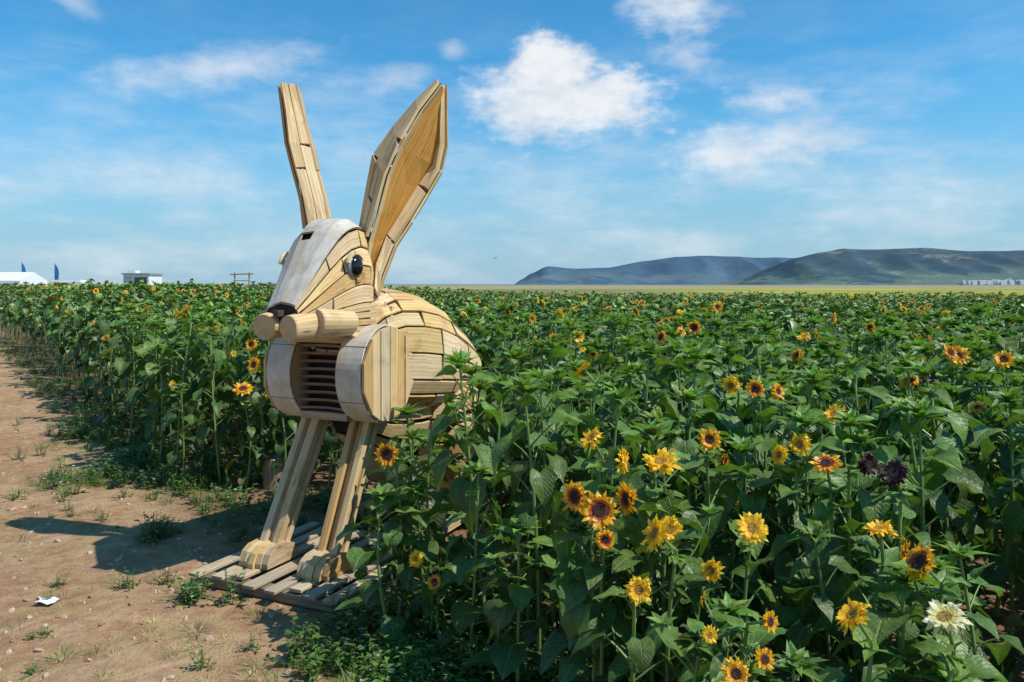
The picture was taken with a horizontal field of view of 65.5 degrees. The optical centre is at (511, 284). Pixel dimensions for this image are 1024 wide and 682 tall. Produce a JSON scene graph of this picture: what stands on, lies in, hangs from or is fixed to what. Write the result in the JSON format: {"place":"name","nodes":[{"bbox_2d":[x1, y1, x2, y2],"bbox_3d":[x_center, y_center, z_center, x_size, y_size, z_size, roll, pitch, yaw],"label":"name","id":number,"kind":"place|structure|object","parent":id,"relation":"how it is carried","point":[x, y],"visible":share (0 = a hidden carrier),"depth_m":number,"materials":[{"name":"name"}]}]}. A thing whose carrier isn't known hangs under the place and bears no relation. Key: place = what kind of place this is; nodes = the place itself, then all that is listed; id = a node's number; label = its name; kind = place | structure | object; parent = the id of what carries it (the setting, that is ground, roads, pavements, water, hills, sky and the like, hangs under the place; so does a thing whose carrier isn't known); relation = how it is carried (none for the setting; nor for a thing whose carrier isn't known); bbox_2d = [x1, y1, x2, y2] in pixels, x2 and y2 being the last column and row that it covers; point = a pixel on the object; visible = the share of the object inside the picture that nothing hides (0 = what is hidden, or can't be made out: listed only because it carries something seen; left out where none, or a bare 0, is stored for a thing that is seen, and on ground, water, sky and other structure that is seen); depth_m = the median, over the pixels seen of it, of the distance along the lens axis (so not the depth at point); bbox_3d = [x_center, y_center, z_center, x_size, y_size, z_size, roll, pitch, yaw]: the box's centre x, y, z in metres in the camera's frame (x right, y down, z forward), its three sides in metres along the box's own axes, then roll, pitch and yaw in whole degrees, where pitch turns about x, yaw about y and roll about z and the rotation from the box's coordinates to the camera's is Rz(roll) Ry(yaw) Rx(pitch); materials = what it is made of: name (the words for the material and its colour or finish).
{"place":"outdoors","nodes":[
{"label":"outdoors","id":0,"kind":"place"},
{"bbox_2d":[263,451,287,489],"bbox_3d":[-2.178,1.736,7.459,0.290,0.386,0.298,0,0,0],"label":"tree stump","id":1,"kind":"object","parent":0,"point":[270,477],"visible":0.41,"depth_m":7.34,"materials":[{"name":"brown wood"}]},
{"bbox_2d":[0,284,1023,681],"bbox_3d":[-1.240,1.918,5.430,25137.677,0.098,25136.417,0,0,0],"label":"ground","id":2,"kind":"structure","parent":0,"point":[142,658],"depth_m":5.44,"materials":[{"name":"soil"}]},
{"bbox_2d":[0,272,46,285],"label":"white marquee","id":3,"kind":"object","parent":2,"relation":"on","point":[19,278],"visible":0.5,"depth_m":69.19},
{"bbox_2d":[21,261,25,271],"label":"feather flag","id":4,"kind":"object","parent":2,"relation":"on","point":[23,269],"visible":0.4,"depth_m":70.00,"materials":[{"name":"blue fabric"}]},
{"bbox_2d":[33,597,58,604],"bbox_3d":[-2.764,1.877,4.726,0.122,0.021,0.099,0,0,0],"label":"paper scrap","id":5,"kind":"object","parent":2,"relation":"on","point":[49,600],"visible":1,"depth_m":4.73,"materials":[{"name":"white paper"}]},
{"bbox_2d":[54,262,58,279],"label":"feather flag","id":6,"kind":"object","parent":2,"relation":"on","point":[56,273],"visible":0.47,"depth_m":70.00,"materials":[{"name":"blue fabric"}]},
{"bbox_2d":[50,280,92,285],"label":"trailer","id":7,"kind":"object","parent":2,"relation":"on","point":[78,282],"visible":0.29,"depth_m":65.25,"materials":[{"name":"white metal"}]},
{"bbox_2d":[121,270,163,285],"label":"mobile kiosk","id":8,"kind":"object","parent":2,"relation":"on","point":[132,275],"visible":0.44,"depth_m":58.90,"materials":[{"name":"grey metal"}]},
{"bbox_2d":[230,272,252,285],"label":"wooden frame","id":9,"kind":"object","parent":2,"relation":"on","point":[248,274],"visible":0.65,"depth_m":54.92,"materials":[{"name":"grey wood"}]},
{"bbox_2d":[0,371,485,681],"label":"path stones","id":10,"kind":"object","parent":2,"relation":"on","point":[130,603],"visible":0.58,"depth_m":4.79,"materials":[{"name":"beige stone"}]},
{"bbox_2d":[225,382,271,490],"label":"sunflower","id":11,"kind":"object","parent":2,"relation":"on","point":[243,388],"visible":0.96,"depth_m":7.24,"materials":[{"name":"green plant"}]},
{"bbox_2d":[233,338,271,477],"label":"sunflower","id":12,"kind":"object","parent":2,"relation":"on","point":[251,344],"visible":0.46,"depth_m":7.58,"materials":[{"name":"green plant"}]},
{"bbox_2d":[245,356,278,476],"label":"sunflower","id":13,"kind":"object","parent":2,"relation":"on","point":[258,400],"visible":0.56,"depth_m":7.28,"materials":[{"name":"green plant"}]},
{"bbox_2d":[265,393,296,486],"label":"sunflower","id":14,"kind":"object","parent":2,"relation":"on","point":[282,449],"visible":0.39,"depth_m":7.16,"materials":[{"name":"green plant"}]},
{"bbox_2d":[189,521,431,612],"bbox_3d":[-1.254,1.848,5.300,1.147,0.095,1.249,0,0,25],"label":"wooden pallet","id":15,"kind":"object","parent":2,"relation":"on","point":[293,589],"visible":0.5,"depth_m":4.93,"materials":[{"name":"brown wood"}]},
{"bbox_2d":[239,79,490,581],"bbox_3d":[-0.901,0.218,5.940,1.170,3.274,2.419,0,0,26],"label":"wooden rabbit sculpture","id":16,"kind":"object","parent":15,"relation":"on","point":[354,354],"visible":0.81,"depth_m":5.34,"materials":[{"name":"brown wood"}]},
{"bbox_2d":[0,339,761,681],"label":"weeds and grass","id":17,"kind":"object","parent":2,"relation":"on","point":[382,655],"visible":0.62,"depth_m":4.76,"materials":[{"name":"green plant"}]},
{"bbox_2d":[367,440,436,615],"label":"sunflower","id":18,"kind":"object","parent":2,"relation":"on","point":[388,453],"visible":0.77,"depth_m":4.30,"materials":[{"name":"green plant"}]},
{"bbox_2d":[407,548,453,649],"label":"sunflower","id":19,"kind":"object","parent":2,"relation":"on","point":[416,559],"visible":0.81,"depth_m":4.08,"materials":[{"name":"green plant"}]},
{"bbox_2d":[420,574,454,654],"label":"sunflower","id":20,"kind":"object","parent":2,"relation":"on","point":[434,581],"visible":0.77,"depth_m":3.98,"materials":[{"name":"green plant"}]},
{"bbox_2d":[477,519,523,595],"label":"sunflower","id":21,"kind":"object","parent":2,"relation":"on","point":[508,560],"visible":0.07,"depth_m":4.38,"materials":[{"name":"green plant"}]},
{"bbox_2d":[511,520,549,630],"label":"sunflower","id":22,"kind":"object","parent":2,"relation":"on","point":[532,604],"visible":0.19,"depth_m":4.10,"materials":[{"name":"green plant"}]},
{"bbox_2d":[559,329,600,413],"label":"sunflower","id":23,"kind":"object","parent":2,"relation":"on","point":[579,338],"visible":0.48,"depth_m":6.32,"materials":[{"name":"green plant"}]},
{"bbox_2d":[551,479,637,681],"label":"sunflower","id":24,"kind":"object","parent":2,"relation":"on","point":[573,593],"visible":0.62,"depth_m":3.06,"materials":[{"name":"green plant"}]},
{"bbox_2d":[555,490,641,681],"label":"sunflower","id":25,"kind":"object","parent":2,"relation":"on","point":[598,511],"visible":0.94,"depth_m":3.01,"materials":[{"name":"green plant"}]},
{"bbox_2d":[555,427,642,662],"bbox_3d":[0.425,1.253,3.402,0.434,1.326,0.364,0,0,-18],"label":"sunflower","id":26,"kind":"object","parent":2,"relation":"on","point":[590,438],"visible":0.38,"depth_m":3.35,"materials":[{"name":"green plant"}]},
{"bbox_2d":[558,448,645,676],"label":"sunflower","id":27,"kind":"object","parent":2,"relation":"on","point":[608,607],"visible":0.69,"depth_m":3.13,"materials":[{"name":"green plant"}]},
{"bbox_2d":[568,572,681,681],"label":"sunflower","id":28,"kind":"object","parent":2,"relation":"on","point":[641,651],"visible":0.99,"depth_m":2.79,"materials":[{"name":"green plant"}]},
{"bbox_2d":[593,482,700,681],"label":"sunflower","id":29,"kind":"object","parent":2,"relation":"on","point":[625,559],"visible":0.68,"depth_m":3.05,"materials":[{"name":"green plant"}]},
{"bbox_2d":[614,447,714,681],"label":"sunflower","id":30,"kind":"object","parent":2,"relation":"on","point":[663,460],"visible":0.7,"depth_m":3.10,"materials":[{"name":"green plant"}]},
{"bbox_2d":[608,503,722,681],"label":"sunflower","id":31,"kind":"object","parent":2,"relation":"on","point":[655,531],"visible":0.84,"depth_m":2.91,"materials":[{"name":"green plant"}]},
{"bbox_2d":[650,329,688,437],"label":"sunflower","id":32,"kind":"object","parent":2,"relation":"on","point":[660,338],"visible":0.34,"depth_m":6.00,"materials":[{"name":"green plant"}]},
{"bbox_2d":[646,611,733,681],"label":"sunflower","id":33,"kind":"object","parent":2,"relation":"on","point":[691,654],"visible":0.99,"depth_m":2.57,"materials":[{"name":"green plant"}]},
{"bbox_2d":[664,390,731,614],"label":"sunflower","id":34,"kind":"object","parent":2,"relation":"on","point":[684,423],"visible":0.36,"depth_m":4.33,"materials":[{"name":"green plant"}]},
{"bbox_2d":[679,319,717,377],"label":"sunflower","id":35,"kind":"object","parent":2,"relation":"on","point":[693,327],"visible":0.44,"depth_m":7.00,"materials":[{"name":"yellow plant"}]},
{"bbox_2d":[694,301,725,346],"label":"sunflower","id":36,"kind":"object","parent":2,"relation":"on","point":[717,306],"visible":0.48,"depth_m":8.04,"materials":[{"name":"yellow plant"}]},
{"bbox_2d":[665,427,761,655],"bbox_3d":[0.841,1.259,3.475,0.402,1.335,0.462,0,0,0],"label":"sunflower","id":37,"kind":"object","parent":2,"relation":"on","point":[709,442],"visible":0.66,"depth_m":3.41,"materials":[{"name":"green plant"}]},
{"bbox_2d":[715,656,751,681],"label":"sunflower","id":38,"kind":"object","parent":2,"relation":"on","point":[737,670],"visible":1,"depth_m":2.35,"materials":[{"name":"yellow plant"}]},
{"bbox_2d":[700,512,786,673],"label":"sunflower","id":39,"kind":"object","parent":2,"relation":"on","point":[752,529],"visible":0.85,"depth_m":2.94,"materials":[{"name":"green plant"}]},
{"bbox_2d":[697,591,791,681],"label":"sunflower","id":40,"kind":"object","parent":2,"relation":"on","point":[766,632],"visible":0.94,"depth_m":2.56,"materials":[{"name":"green plant"}]},
{"bbox_2d":[711,641,777,681],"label":"sunflower","id":41,"kind":"object","parent":2,"relation":"on","point":[763,663],"visible":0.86,"depth_m":2.45,"materials":[{"name":"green plant"}]},
{"bbox_2d":[702,378,789,659],"bbox_3d":[1.170,1.180,3.928,0.421,1.466,0.418,0,0,0],"label":"sunflower","id":42,"kind":"object","parent":2,"relation":"on","point":[755,390],"visible":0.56,"depth_m":3.84,"materials":[{"name":"green plant"}]},
{"bbox_2d":[726,382,803,659],"bbox_3d":[1.226,1.190,3.931,0.403,1.440,0.387,0,0,-25],"label":"sunflower","id":43,"kind":"object","parent":2,"relation":"on","point":[777,392],"visible":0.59,"depth_m":3.90,"materials":[{"name":"green plant"}]},
{"bbox_2d":[732,442,829,679],"bbox_3d":[1.194,1.300,3.404,0.372,1.264,0.425,0,0,-24],"label":"sunflower","id":44,"kind":"object","parent":2,"relation":"on","point":[783,563],"visible":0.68,"depth_m":3.35,"materials":[{"name":"green plant"}]},
{"bbox_2d":[755,431,846,677],"bbox_3d":[1.288,1.279,3.499,0.388,1.307,0.375,0,0,33],"label":"sunflower","id":45,"kind":"object","parent":2,"relation":"on","point":[801,444],"visible":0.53,"depth_m":3.40,"materials":[{"name":"green plant"}]},
{"bbox_2d":[784,348,833,450],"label":"sunflower","id":46,"kind":"object","parent":2,"relation":"on","point":[798,353],"visible":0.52,"depth_m":5.30,"materials":[{"name":"green plant"}]},
{"bbox_2d":[785,332,840,437],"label":"sunflower","id":47,"kind":"object","parent":2,"relation":"on","point":[804,336],"visible":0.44,"depth_m":6.02,"materials":[{"name":"green plant"}]},
{"bbox_2d":[770,453,882,681],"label":"sunflower","id":48,"kind":"object","parent":2,"relation":"on","point":[824,464],"visible":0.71,"depth_m":3.10,"materials":[{"name":"green plant"}]},
{"bbox_2d":[787,597,905,681],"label":"sunflower","id":49,"kind":"object","parent":2,"relation":"on","point":[851,614],"visible":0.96,"depth_m":2.40,"materials":[{"name":"green plant"}]},
{"bbox_2d":[821,404,892,651],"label":"sunflower","id":50,"kind":"object","parent":2,"relation":"on","point":[830,412],"visible":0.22,"depth_m":3.92,"materials":[{"name":"green plant"}]},
{"bbox_2d":[804,519,919,679],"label":"sunflower","id":51,"kind":"object","parent":2,"relation":"on","point":[847,587],"visible":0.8,"depth_m":2.79,"materials":[{"name":"green plant"}]},
{"bbox_2d":[802,451,932,679],"bbox_3d":[1.334,1.274,3.127,0.408,1.298,0.419,0,0,-26],"label":"sunflower","id":52,"kind":"object","parent":2,"relation":"on","point":[865,475],"visible":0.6,"depth_m":3.08,"materials":[{"name":"green plant"}]},
{"bbox_2d":[837,458,947,674],"bbox_3d":[1.464,1.285,2.988,0.400,1.277,0.391,0,0,0],"label":"sunflower","id":53,"kind":"object","parent":2,"relation":"on","point":[892,473],"visible":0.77,"depth_m":2.96,"materials":[{"name":"green plant"}]},
{"bbox_2d":[884,376,944,540],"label":"sunflower","id":54,"kind":"object","parent":2,"relation":"on","point":[914,381],"visible":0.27,"depth_m":4.40,"materials":[{"name":"green plant"}]},
{"bbox_2d":[884,371,949,531],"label":"sunflower","id":55,"kind":"object","parent":2,"relation":"on","point":[904,449],"visible":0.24,"depth_m":4.57,"materials":[{"name":"green plant"}]},
{"bbox_2d":[917,343,975,553],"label":"sunflower","id":56,"kind":"object","parent":2,"relation":"on","point":[949,352],"visible":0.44,"depth_m":4.98,"materials":[{"name":"green plant"}]},
{"bbox_2d":[890,539,1004,681],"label":"sunflower","id":57,"kind":"object","parent":2,"relation":"on","point":[916,561],"visible":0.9,"depth_m":2.57,"materials":[{"name":"green plant"}]},
{"bbox_2d":[892,599,1008,681],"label":"sunflower","id":58,"kind":"object","parent":2,"relation":"on","point":[947,617],"visible":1,"depth_m":2.34,"materials":[{"name":"green plant"}]},
{"bbox_2d":[933,345,1005,563],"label":"sunflower","id":59,"kind":"object","parent":2,"relation":"on","point":[962,353],"visible":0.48,"depth_m":5.01,"materials":[{"name":"green plant"}]},
{"bbox_2d":[962,279,1023,284],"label":"distant village","id":60,"kind":"object","parent":2,"relation":"on","point":[991,282],"visible":0.73,"depth_m":2090.91,"materials":[{"name":"stone"}]},
{"bbox_2d":[0,278,1023,414],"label":"sunflower field","id":61,"kind":"structure","parent":0,"point":[58,310],"depth_m":15.64,"materials":[{"name":"green plant"}]},
{"bbox_2d":[0,0,1023,283],"label":"sky","id":62,"kind":"structure","parent":0,"point":[144,136],"materials":[{"name":"blue"}]},
{"bbox_2d":[81,293,1023,681],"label":"sunflower field","id":63,"kind":"structure","parent":0,"point":[517,381],"depth_m":4.33,"materials":[{"name":"green plant"}]},
{"bbox_2d":[514,256,792,284],"bbox_3d":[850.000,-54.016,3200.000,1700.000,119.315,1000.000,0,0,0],"label":"hill","id":64,"kind":"structure","parent":0,"point":[698,270],"depth_m":2940.20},
{"bbox_2d":[711,248,1023,284],"bbox_3d":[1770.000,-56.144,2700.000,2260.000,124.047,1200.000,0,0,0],"label":"hill","id":65,"kind":"structure","parent":0,"point":[919,266],"depth_m":2382.83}
]}

